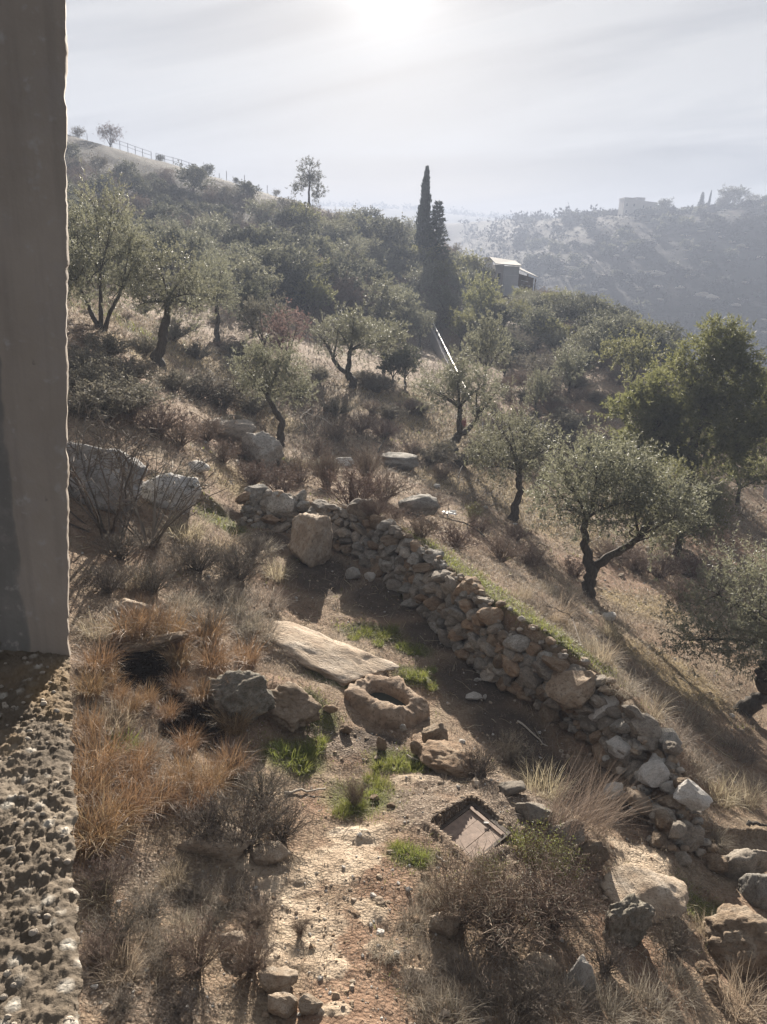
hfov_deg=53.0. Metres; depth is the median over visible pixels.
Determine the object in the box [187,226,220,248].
olive tree
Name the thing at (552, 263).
scrub bush
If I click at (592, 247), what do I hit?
scrub bush
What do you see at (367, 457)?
russet brush
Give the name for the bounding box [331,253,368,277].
oak tree
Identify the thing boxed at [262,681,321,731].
boulder
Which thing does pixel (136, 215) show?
oak tree
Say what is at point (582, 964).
boulder
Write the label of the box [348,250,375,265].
olive tree
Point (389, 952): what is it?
grey tussock
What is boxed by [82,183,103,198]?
scrub tree
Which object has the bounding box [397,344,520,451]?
olive tree
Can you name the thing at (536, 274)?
scrub bush
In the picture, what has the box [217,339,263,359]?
dry brush
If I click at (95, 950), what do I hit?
red stemmed bush
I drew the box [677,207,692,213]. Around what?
crest bush
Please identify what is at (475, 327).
oak tree
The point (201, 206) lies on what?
oak tree
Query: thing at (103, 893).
straw tussock
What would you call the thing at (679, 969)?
grey tussock
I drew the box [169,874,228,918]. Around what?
grey tussock
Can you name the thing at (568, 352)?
scrub tree
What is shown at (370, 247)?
olive tree
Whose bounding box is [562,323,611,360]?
olive tree
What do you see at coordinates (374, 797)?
loose stone
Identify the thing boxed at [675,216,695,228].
scrub bush
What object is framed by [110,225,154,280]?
olive tree
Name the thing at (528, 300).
olive tree
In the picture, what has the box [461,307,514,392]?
olive tree
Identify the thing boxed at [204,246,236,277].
scrub tree
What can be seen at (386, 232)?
oak tree
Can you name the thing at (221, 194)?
scrub tree
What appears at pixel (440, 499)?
russet brush
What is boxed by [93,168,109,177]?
scrub tree
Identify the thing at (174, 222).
olive tree
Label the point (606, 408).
scrub tuft
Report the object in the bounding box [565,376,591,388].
scrub tuft
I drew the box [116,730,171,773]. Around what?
reddish tussock
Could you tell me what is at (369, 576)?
loose stone
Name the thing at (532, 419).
dry brush
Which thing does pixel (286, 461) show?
dry brush
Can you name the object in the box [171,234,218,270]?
oak tree
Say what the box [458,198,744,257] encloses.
valley woods
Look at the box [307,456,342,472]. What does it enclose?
dry brush
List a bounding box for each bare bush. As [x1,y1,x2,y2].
[66,387,160,497]
[66,411,175,540]
[77,427,234,546]
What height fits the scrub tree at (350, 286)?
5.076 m
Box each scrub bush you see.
[512,227,527,236]
[523,216,534,223]
[523,256,542,269]
[528,272,540,278]
[532,251,546,261]
[538,251,561,264]
[540,237,550,243]
[543,259,562,269]
[546,239,561,250]
[567,239,581,247]
[567,251,583,261]
[572,284,586,291]
[581,220,596,230]
[584,243,598,252]
[593,233,610,240]
[598,274,610,280]
[610,228,635,240]
[617,225,633,232]
[620,303,638,311]
[630,297,653,311]
[656,211,675,222]
[665,211,680,220]
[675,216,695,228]
[679,238,694,247]
[691,204,709,214]
[706,215,731,231]
[714,275,729,286]
[715,310,729,320]
[722,247,739,257]
[745,343,756,351]
[747,331,762,344]
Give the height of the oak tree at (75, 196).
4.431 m
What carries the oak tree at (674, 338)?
on the hillside ground at (142, 666)
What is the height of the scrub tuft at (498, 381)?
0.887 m
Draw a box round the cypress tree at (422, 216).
[410,165,431,263]
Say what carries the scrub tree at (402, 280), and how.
on the hillside ground at (142, 666)
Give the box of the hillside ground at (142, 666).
[66,134,766,1023]
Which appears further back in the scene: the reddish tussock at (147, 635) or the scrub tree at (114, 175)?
the scrub tree at (114, 175)
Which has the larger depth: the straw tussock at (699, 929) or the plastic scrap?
the plastic scrap
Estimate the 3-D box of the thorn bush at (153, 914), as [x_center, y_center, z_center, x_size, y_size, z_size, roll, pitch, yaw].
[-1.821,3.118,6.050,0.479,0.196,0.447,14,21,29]
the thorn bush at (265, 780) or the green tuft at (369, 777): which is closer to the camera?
the thorn bush at (265, 780)
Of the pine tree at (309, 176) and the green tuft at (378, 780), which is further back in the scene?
the pine tree at (309, 176)
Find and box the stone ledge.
[0,617,82,1023]
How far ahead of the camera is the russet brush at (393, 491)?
21.36 m
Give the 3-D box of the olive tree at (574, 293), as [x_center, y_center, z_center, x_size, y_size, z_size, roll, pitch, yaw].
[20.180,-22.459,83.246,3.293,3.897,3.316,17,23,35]
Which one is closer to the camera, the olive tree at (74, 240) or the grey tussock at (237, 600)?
the grey tussock at (237, 600)
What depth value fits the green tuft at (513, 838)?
7.88 m
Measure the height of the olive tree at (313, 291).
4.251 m
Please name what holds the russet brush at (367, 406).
on the hillside ground at (142, 666)
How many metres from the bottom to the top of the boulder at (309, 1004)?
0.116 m
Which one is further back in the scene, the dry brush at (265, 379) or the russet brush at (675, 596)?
the dry brush at (265, 379)
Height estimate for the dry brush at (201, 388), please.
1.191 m
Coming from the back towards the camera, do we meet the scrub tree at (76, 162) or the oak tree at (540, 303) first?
the scrub tree at (76, 162)
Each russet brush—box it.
[114,397,202,433]
[144,415,209,445]
[178,413,238,440]
[204,437,244,462]
[224,458,283,484]
[228,437,261,458]
[247,461,314,492]
[276,453,322,482]
[298,436,335,455]
[301,445,348,488]
[313,420,357,440]
[314,462,393,504]
[340,411,381,431]
[342,442,389,479]
[355,466,417,501]
[355,491,397,516]
[356,399,386,411]
[360,419,406,437]
[379,502,418,521]
[386,511,445,537]
[392,398,425,412]
[400,438,431,454]
[416,489,457,507]
[428,462,465,479]
[432,519,489,550]
[460,512,502,533]
[477,528,531,561]
[498,523,536,539]
[510,542,558,568]
[557,555,603,577]
[588,539,628,559]
[604,540,646,559]
[609,545,661,572]
[631,550,694,580]
[656,570,712,602]
[661,548,726,578]
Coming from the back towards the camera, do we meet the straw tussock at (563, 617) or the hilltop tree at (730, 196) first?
the hilltop tree at (730, 196)
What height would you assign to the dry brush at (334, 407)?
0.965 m
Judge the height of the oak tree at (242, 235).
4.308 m
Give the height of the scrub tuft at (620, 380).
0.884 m
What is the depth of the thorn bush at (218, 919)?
6.18 m
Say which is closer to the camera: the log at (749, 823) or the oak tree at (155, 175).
the log at (749, 823)
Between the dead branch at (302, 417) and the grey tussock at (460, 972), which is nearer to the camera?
the grey tussock at (460, 972)
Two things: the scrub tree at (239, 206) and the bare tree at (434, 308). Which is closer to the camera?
the bare tree at (434, 308)
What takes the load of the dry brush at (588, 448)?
on the hillside ground at (142, 666)
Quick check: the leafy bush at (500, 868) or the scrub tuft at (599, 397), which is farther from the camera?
the scrub tuft at (599, 397)
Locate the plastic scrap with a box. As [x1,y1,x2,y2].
[442,510,456,514]
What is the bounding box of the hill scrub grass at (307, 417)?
[67,141,766,610]
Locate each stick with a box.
[284,788,325,794]
[517,720,547,746]
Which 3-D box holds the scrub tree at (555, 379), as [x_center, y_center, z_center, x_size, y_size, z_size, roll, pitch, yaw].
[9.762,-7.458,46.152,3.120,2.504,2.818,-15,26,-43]
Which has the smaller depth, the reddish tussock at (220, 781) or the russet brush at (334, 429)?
the reddish tussock at (220, 781)
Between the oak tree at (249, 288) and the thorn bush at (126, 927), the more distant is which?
the oak tree at (249, 288)
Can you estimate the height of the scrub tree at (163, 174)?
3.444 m
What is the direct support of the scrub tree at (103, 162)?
on the hillside ground at (142, 666)
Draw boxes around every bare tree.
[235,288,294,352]
[261,297,315,364]
[414,296,451,332]
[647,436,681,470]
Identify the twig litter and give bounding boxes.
[66,323,763,1023]
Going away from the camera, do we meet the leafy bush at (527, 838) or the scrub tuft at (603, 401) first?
the leafy bush at (527, 838)
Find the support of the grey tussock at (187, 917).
on the hillside ground at (142, 666)
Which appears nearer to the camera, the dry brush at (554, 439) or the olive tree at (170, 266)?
the dry brush at (554, 439)
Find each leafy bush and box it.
[462,499,484,519]
[466,844,513,885]
[498,808,573,873]
[538,833,592,884]
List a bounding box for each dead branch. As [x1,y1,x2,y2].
[296,406,314,431]
[303,412,332,426]
[377,422,390,451]
[439,504,492,547]
[458,453,475,477]
[540,588,592,651]
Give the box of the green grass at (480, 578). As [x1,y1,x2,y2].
[72,302,760,1022]
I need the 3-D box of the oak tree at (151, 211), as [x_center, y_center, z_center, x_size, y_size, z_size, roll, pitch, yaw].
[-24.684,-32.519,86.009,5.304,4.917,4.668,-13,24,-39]
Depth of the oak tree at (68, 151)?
104.65 m
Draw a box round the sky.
[65,0,766,217]
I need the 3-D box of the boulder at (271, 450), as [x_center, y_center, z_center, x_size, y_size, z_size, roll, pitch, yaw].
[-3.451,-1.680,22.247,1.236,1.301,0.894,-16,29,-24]
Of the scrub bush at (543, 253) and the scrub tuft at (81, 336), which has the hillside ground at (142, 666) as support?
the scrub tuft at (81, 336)
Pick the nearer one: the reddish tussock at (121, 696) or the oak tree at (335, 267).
the reddish tussock at (121, 696)
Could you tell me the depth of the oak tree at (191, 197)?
107.41 m
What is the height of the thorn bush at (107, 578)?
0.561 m
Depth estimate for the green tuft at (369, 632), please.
12.69 m
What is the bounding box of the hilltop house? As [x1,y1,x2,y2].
[617,197,657,215]
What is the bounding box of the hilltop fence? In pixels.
[87,139,267,193]
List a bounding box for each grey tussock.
[104,909,176,968]
[118,722,183,770]
[118,940,191,1007]
[119,872,171,914]
[126,523,175,548]
[127,610,174,633]
[137,540,202,572]
[144,583,220,616]
[152,900,205,946]
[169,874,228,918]
[176,610,226,632]
[194,570,243,597]
[199,582,262,619]
[205,866,254,911]
[223,602,269,634]
[226,606,295,648]
[232,893,273,923]
[235,535,285,554]
[240,582,300,616]
[361,925,403,970]
[381,961,447,1023]
[389,928,454,984]
[394,898,436,936]
[395,964,491,1023]
[411,872,450,907]
[432,937,519,1020]
[455,961,543,1023]
[496,562,526,578]
[505,955,583,1019]
[507,955,607,1023]
[518,586,562,617]
[531,578,559,594]
[545,577,587,603]
[557,614,604,641]
[562,964,648,1023]
[566,629,607,653]
[592,659,652,698]
[606,955,695,1023]
[624,659,666,688]
[642,678,685,712]
[642,950,716,1016]
[664,709,701,749]
[668,694,720,732]
[684,745,726,785]
[704,813,742,852]
[711,724,766,766]
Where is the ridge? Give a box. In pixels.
[318,206,505,222]
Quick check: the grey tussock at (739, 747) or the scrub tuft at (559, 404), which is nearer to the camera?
the grey tussock at (739, 747)
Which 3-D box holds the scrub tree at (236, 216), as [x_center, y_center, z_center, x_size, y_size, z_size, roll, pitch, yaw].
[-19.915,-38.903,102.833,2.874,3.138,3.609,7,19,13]
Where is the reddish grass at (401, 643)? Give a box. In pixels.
[67,297,766,1023]
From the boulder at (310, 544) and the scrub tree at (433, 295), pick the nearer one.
the boulder at (310, 544)
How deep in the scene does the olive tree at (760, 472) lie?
35.98 m
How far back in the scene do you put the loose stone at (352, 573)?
14.79 m
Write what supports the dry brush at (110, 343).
on the hillside ground at (142, 666)
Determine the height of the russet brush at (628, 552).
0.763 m
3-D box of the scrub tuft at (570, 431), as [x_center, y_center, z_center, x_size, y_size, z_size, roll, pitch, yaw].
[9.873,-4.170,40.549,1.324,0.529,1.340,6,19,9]
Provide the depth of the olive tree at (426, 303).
81.22 m
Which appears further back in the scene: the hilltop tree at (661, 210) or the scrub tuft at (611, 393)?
the hilltop tree at (661, 210)
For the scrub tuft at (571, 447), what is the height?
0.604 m
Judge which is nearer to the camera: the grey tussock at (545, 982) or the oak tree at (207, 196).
the grey tussock at (545, 982)
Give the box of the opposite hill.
[399,206,766,403]
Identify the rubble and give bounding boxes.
[69,328,735,1021]
[432,795,514,838]
[499,205,766,381]
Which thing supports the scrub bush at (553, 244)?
on the opposite hill
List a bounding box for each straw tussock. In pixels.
[69,606,130,641]
[73,861,130,911]
[81,692,146,739]
[82,923,157,993]
[101,557,166,591]
[148,848,198,892]
[150,508,223,544]
[202,525,250,554]
[250,549,305,582]
[504,578,541,602]
[505,754,578,803]
[531,587,583,626]
[576,624,633,668]
[587,611,633,640]
[623,682,682,725]
[686,909,714,939]
[700,766,752,813]
[702,950,766,1023]
[721,765,766,812]
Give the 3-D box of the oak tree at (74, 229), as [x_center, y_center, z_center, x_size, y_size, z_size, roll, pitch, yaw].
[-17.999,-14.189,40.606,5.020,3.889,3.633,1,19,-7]
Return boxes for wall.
[235,484,718,856]
[430,323,483,429]
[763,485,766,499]
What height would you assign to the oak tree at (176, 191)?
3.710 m
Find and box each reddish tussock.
[69,630,139,677]
[69,659,122,700]
[70,693,122,746]
[71,713,149,785]
[71,733,138,816]
[71,797,133,866]
[72,767,160,872]
[77,758,175,853]
[85,594,175,642]
[85,737,171,795]
[88,658,125,687]
[98,674,139,706]
[98,686,155,719]
[110,590,184,635]
[112,614,169,652]
[115,760,205,821]
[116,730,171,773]
[126,676,170,709]
[131,598,203,646]
[136,739,213,797]
[140,616,204,655]
[144,691,188,723]
[151,636,206,670]
[151,660,199,694]
[156,763,221,818]
[157,718,212,755]
[168,746,243,803]
[173,599,239,648]
[176,629,248,676]
[176,669,220,705]
[190,723,216,745]
[196,699,265,738]
[198,731,268,782]
[200,656,268,707]
[215,630,276,668]
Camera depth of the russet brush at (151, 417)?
19.24 m
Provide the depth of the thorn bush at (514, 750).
9.94 m
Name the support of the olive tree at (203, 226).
on the hillside ground at (142, 666)
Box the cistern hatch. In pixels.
[439,802,510,859]
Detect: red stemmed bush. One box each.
[72,843,152,899]
[78,917,129,971]
[150,901,240,984]
[221,918,285,977]
[231,891,287,934]
[286,914,313,935]
[336,773,369,806]
[413,843,513,933]
[427,827,596,988]
[481,832,615,945]
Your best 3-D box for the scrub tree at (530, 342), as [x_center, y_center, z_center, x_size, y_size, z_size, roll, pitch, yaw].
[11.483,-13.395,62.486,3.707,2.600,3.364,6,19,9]
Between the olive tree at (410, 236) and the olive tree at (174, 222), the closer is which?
the olive tree at (174, 222)
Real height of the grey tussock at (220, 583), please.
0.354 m
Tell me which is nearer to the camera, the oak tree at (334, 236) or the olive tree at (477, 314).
the olive tree at (477, 314)
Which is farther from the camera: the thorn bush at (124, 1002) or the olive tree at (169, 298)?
the olive tree at (169, 298)
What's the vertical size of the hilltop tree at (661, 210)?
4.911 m
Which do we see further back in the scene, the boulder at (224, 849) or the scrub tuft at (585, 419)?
the scrub tuft at (585, 419)
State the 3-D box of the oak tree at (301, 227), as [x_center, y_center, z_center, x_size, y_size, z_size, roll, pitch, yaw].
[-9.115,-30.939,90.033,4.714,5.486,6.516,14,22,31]
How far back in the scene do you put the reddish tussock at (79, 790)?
7.18 m
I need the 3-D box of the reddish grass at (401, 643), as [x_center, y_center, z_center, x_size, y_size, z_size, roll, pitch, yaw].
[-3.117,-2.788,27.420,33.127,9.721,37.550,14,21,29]
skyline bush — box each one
[69,126,86,137]
[97,120,126,146]
[155,154,164,160]
[203,163,214,174]
[232,177,239,183]
[271,188,279,195]
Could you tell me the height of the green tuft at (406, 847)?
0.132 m
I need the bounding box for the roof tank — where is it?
[484,257,492,270]
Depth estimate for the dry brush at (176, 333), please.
36.98 m
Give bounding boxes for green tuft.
[101,723,144,754]
[264,739,293,758]
[271,745,304,768]
[285,753,315,776]
[290,738,323,761]
[305,730,332,750]
[325,800,353,819]
[337,792,371,814]
[347,631,360,641]
[354,625,374,636]
[360,768,378,784]
[360,781,383,805]
[367,759,389,773]
[368,637,384,646]
[371,772,394,791]
[373,627,391,639]
[380,751,411,771]
[383,622,400,632]
[385,836,408,853]
[392,837,423,861]
[395,640,407,650]
[397,668,417,680]
[400,642,422,656]
[400,757,424,773]
[407,848,429,868]
[409,668,429,682]
[425,665,439,673]
[425,681,438,691]
[505,828,524,847]
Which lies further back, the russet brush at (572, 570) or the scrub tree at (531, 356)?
the scrub tree at (531, 356)
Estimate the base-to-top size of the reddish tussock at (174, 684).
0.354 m
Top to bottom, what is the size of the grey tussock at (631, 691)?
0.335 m
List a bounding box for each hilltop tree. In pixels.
[600,210,609,216]
[635,207,656,215]
[653,207,667,215]
[656,196,674,208]
[697,192,704,205]
[707,190,711,209]
[715,197,728,207]
[716,184,750,208]
[742,192,761,203]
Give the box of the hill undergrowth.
[457,204,766,405]
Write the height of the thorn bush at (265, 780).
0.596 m
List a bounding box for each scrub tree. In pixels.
[65,155,89,179]
[65,156,92,177]
[66,162,97,189]
[66,167,88,185]
[69,179,89,194]
[74,219,121,269]
[75,234,125,281]
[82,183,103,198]
[84,151,110,174]
[88,225,135,276]
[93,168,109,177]
[98,195,124,211]
[105,170,131,188]
[106,176,132,193]
[117,209,144,225]
[122,191,141,200]
[125,191,150,211]
[138,172,152,182]
[153,167,179,184]
[178,185,198,197]
[182,206,221,231]
[182,217,196,230]
[193,189,229,207]
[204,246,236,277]
[205,181,234,201]
[213,188,246,206]
[214,227,236,246]
[224,185,238,196]
[225,197,247,215]
[227,209,246,223]
[230,216,260,228]
[234,193,254,203]
[239,221,261,229]
[247,206,274,220]
[261,202,285,222]
[275,196,299,206]
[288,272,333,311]
[305,203,330,225]
[311,279,370,319]
[317,209,342,222]
[322,271,378,319]
[336,247,370,266]
[340,276,381,318]
[357,300,393,323]
[389,270,406,284]
[393,277,429,299]
[416,287,459,315]
[442,242,456,255]
[442,242,465,254]
[477,274,501,290]
[481,323,524,349]
[490,351,520,375]
[501,366,534,391]
[512,331,546,355]
[517,349,555,374]
[519,366,569,402]
[523,354,574,383]
[531,286,561,301]
[535,347,561,363]
[551,342,588,361]
[561,319,583,341]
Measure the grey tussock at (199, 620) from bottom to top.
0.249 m
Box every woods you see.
[302,199,550,218]
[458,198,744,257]
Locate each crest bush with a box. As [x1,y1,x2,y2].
[511,236,527,243]
[559,218,571,223]
[582,211,595,216]
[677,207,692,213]
[708,206,717,211]
[717,203,732,210]
[737,199,755,207]
[754,199,766,205]
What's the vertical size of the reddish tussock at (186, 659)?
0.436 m
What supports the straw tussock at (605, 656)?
on the hillside ground at (142, 666)
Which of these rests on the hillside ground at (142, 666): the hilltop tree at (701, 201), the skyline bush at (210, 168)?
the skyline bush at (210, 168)
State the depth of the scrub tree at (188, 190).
111.15 m
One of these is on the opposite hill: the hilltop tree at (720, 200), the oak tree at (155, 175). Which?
the hilltop tree at (720, 200)
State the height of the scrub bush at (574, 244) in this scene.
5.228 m
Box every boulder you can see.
[66,442,147,512]
[111,598,155,618]
[120,631,188,653]
[141,473,201,512]
[177,820,251,861]
[188,460,210,472]
[206,670,274,724]
[207,418,256,442]
[220,931,245,954]
[241,431,283,469]
[251,841,290,865]
[258,965,298,996]
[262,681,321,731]
[263,621,399,686]
[268,992,297,1017]
[287,513,332,567]
[298,993,323,1014]
[334,457,353,465]
[382,452,418,470]
[398,494,439,517]
[418,739,485,778]
[421,722,447,742]
[428,911,459,939]
[498,780,526,795]
[515,802,553,823]
[521,951,559,973]
[548,819,584,847]
[565,954,595,992]
[575,839,608,872]
[599,864,688,922]
[602,612,615,620]
[602,893,654,947]
[655,823,673,841]
[673,819,704,852]
[674,851,691,866]
[695,960,721,976]
[701,903,766,980]
[702,974,718,992]
[705,853,728,873]
[723,848,757,880]
[738,873,766,908]
[752,849,766,871]
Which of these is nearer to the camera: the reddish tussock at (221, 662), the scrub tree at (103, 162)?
the reddish tussock at (221, 662)
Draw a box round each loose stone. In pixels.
[323,704,337,712]
[339,723,352,734]
[345,567,360,579]
[364,572,375,581]
[370,794,378,800]
[376,737,386,750]
[386,802,394,807]
[400,724,406,731]
[410,740,422,754]
[465,692,482,699]
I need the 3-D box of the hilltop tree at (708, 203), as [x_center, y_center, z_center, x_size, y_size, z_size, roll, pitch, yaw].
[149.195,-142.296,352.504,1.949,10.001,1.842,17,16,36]
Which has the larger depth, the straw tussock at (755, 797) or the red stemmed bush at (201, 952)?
the straw tussock at (755, 797)
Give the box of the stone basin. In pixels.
[344,674,429,728]
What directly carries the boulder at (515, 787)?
on the hillside ground at (142, 666)
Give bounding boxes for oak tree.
[65,141,81,162]
[67,182,84,203]
[67,185,77,199]
[67,192,96,216]
[68,216,87,244]
[72,196,95,208]
[74,206,122,249]
[82,171,122,198]
[111,158,141,192]
[112,177,131,194]
[121,211,144,222]
[126,174,152,194]
[129,219,166,231]
[131,180,157,210]
[131,224,187,281]
[142,197,182,223]
[146,170,159,179]
[146,174,169,193]
[151,213,189,231]
[164,204,189,224]
[166,183,188,197]
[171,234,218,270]
[173,161,217,193]
[176,198,196,210]
[176,202,203,222]
[183,189,204,203]
[194,199,215,213]
[201,188,213,203]
[201,204,234,222]
[218,224,259,247]
[222,239,255,259]
[227,275,273,335]
[233,179,261,200]
[238,243,306,303]
[247,225,293,250]
[255,218,276,228]
[271,243,318,302]
[272,203,299,229]
[273,263,333,315]
[283,201,314,221]
[283,224,325,243]
[286,234,334,257]
[294,223,324,238]
[301,244,349,267]
[312,258,370,312]
[322,225,347,251]
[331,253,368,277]
[339,215,370,233]
[340,256,392,302]
[352,203,384,223]
[359,228,380,241]
[360,255,382,268]
[363,212,409,248]
[371,229,411,247]
[373,241,393,250]
[375,347,418,381]
[379,240,416,276]
[381,217,411,234]
[390,340,422,385]
[393,245,429,279]
[393,282,421,318]
[426,252,466,277]
[469,300,528,332]
[472,318,506,348]
[473,265,494,284]
[495,334,528,365]
[517,306,562,348]
[525,294,561,313]
[547,296,591,335]
[548,292,583,324]
[562,351,596,375]
[564,292,604,311]
[572,307,622,351]
[574,294,611,333]
[603,316,651,350]
[607,300,643,321]
[642,326,676,371]
[649,321,690,363]
[651,325,683,362]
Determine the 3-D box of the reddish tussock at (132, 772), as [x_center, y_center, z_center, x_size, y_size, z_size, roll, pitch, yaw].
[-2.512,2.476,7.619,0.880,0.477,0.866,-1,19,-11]
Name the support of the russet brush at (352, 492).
on the hillside ground at (142, 666)
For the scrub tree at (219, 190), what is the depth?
114.14 m
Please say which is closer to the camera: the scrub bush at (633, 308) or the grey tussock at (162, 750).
the grey tussock at (162, 750)
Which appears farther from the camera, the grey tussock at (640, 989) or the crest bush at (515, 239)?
the crest bush at (515, 239)
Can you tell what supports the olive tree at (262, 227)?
on the hillside ground at (142, 666)
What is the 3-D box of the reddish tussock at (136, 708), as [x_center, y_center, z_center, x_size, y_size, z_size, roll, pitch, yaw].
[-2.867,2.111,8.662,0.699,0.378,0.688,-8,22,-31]
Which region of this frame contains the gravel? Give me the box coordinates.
[68,325,765,1023]
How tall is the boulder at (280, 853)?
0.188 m
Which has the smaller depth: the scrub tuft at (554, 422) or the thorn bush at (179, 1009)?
the thorn bush at (179, 1009)
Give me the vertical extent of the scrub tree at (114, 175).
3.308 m
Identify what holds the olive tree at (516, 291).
on the hillside ground at (142, 666)
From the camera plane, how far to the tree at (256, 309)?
43.00 m
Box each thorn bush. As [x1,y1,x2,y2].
[73,559,138,594]
[78,890,146,945]
[87,527,150,559]
[92,979,143,1023]
[121,556,184,592]
[124,886,174,928]
[144,928,195,966]
[150,982,198,1023]
[157,529,237,571]
[162,785,246,844]
[165,868,216,906]
[182,599,236,631]
[183,773,300,857]
[194,537,280,581]
[195,897,236,933]
[222,757,301,809]
[226,527,275,557]
[252,784,322,846]
[449,733,509,781]
[481,945,568,1023]
[485,725,538,766]
[578,922,639,983]
[646,898,705,969]
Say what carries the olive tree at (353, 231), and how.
on the hillside ground at (142, 666)
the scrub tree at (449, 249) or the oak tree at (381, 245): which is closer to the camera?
the oak tree at (381, 245)
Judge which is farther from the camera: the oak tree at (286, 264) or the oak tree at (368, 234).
the oak tree at (368, 234)
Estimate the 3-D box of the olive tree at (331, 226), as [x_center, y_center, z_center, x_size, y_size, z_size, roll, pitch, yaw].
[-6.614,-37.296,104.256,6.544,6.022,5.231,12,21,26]
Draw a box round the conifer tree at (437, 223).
[421,200,450,258]
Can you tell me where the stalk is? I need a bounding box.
[693,715,740,753]
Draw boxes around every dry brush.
[67,343,117,372]
[67,375,161,422]
[68,326,141,357]
[68,352,136,392]
[80,370,181,415]
[93,351,169,384]
[125,334,168,355]
[143,462,207,493]
[149,365,198,391]
[151,320,199,341]
[161,367,231,399]
[179,340,218,359]
[189,371,258,409]
[214,412,259,425]
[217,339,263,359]
[227,388,283,414]
[241,367,292,388]
[273,457,305,472]
[277,378,320,397]
[303,363,338,382]
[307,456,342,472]
[318,395,356,414]
[345,368,381,384]
[357,373,399,392]
[372,400,409,419]
[402,397,441,414]
[414,442,457,464]
[424,438,460,455]
[449,453,472,467]
[461,433,496,455]
[477,430,524,448]
[513,413,550,430]
[527,423,573,443]
[548,407,597,430]
[568,430,623,456]
[599,430,651,459]
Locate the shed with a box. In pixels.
[489,257,538,295]
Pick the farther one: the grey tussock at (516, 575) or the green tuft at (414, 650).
the grey tussock at (516, 575)
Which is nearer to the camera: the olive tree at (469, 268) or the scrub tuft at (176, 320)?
the scrub tuft at (176, 320)
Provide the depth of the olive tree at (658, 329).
63.06 m
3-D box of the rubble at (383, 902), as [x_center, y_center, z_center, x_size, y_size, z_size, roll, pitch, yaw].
[-0.837,-3.682,29.971,39.416,9.593,51.141,3,18,0]
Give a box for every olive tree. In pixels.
[67,160,165,332]
[68,229,88,264]
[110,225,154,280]
[111,228,230,371]
[137,214,178,230]
[138,219,182,268]
[153,222,190,276]
[177,228,213,273]
[180,242,232,283]
[183,245,246,341]
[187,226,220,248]
[189,213,225,242]
[196,233,228,256]
[198,211,230,239]
[223,331,324,446]
[226,238,274,268]
[226,255,283,299]
[227,250,270,286]
[241,195,280,220]
[246,220,288,248]
[266,225,299,244]
[266,238,306,293]
[285,200,326,228]
[290,243,331,278]
[290,274,337,322]
[291,257,335,305]
[297,298,410,388]
[300,232,338,251]
[304,221,325,228]
[309,214,356,239]
[328,209,347,220]
[328,247,358,281]
[330,235,377,263]
[331,244,352,254]
[338,205,366,221]
[340,232,372,257]
[343,233,384,257]
[344,227,365,238]
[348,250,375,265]
[359,273,409,331]
[361,257,391,284]
[361,311,412,369]
[366,284,419,326]
[385,227,419,247]
[386,257,415,282]
[387,280,425,335]
[394,215,417,234]
[397,305,437,346]
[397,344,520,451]
[400,265,445,296]
[408,243,439,269]
[409,293,438,316]
[410,259,445,287]
[412,258,441,280]
[428,287,465,327]
[429,258,466,284]
[440,268,470,298]
[444,305,480,351]
[449,263,480,283]
[452,303,491,326]
[454,247,491,270]
[455,285,473,306]
[455,397,573,522]
[458,268,482,288]
[459,269,503,335]
[460,302,479,313]
[461,288,495,308]
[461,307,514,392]
[492,297,509,313]
[495,299,512,315]
[502,293,529,309]
[509,287,536,301]
[510,287,542,302]
[512,299,532,333]
[519,302,566,332]
[522,293,543,312]
[523,364,552,410]
[523,409,731,598]
[530,316,578,347]
[539,329,570,351]
[540,285,574,304]
[550,340,593,393]
[555,287,586,298]
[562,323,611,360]
[571,307,616,332]
[579,312,633,360]
[593,324,669,392]
[596,292,613,310]
[614,310,643,335]
[617,337,656,371]
[619,313,671,341]
[619,447,748,557]
[649,333,681,367]
[650,522,766,717]
[717,451,766,505]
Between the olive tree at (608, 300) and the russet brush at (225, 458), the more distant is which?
the olive tree at (608, 300)
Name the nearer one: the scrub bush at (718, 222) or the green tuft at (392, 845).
the green tuft at (392, 845)
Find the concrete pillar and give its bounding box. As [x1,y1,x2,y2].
[0,0,70,655]
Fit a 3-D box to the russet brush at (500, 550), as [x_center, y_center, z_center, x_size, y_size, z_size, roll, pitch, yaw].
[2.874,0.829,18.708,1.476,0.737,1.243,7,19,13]
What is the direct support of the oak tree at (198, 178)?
on the hillside ground at (142, 666)
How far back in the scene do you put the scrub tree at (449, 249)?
117.38 m
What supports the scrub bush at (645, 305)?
on the opposite hill
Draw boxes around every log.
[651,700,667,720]
[746,820,766,826]
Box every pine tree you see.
[286,155,328,222]
[594,310,766,496]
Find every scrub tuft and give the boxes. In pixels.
[72,325,90,333]
[74,331,100,340]
[83,290,97,299]
[84,289,109,298]
[119,310,135,319]
[132,301,157,311]
[170,316,184,323]
[189,321,201,328]
[205,315,224,323]
[491,376,512,385]
[503,395,517,400]
[509,389,534,400]
[513,404,531,411]
[525,410,546,418]
[536,399,558,409]
[538,416,559,426]
[544,393,574,404]
[546,406,578,415]
[551,424,565,430]
[552,400,569,407]
[561,428,579,436]
[564,442,576,451]
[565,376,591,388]
[571,414,592,422]
[581,391,607,402]
[590,412,611,422]
[592,357,614,367]
[594,399,618,409]
[595,393,612,403]
[598,404,615,413]
[601,390,619,396]
[608,369,631,378]
[608,374,631,384]

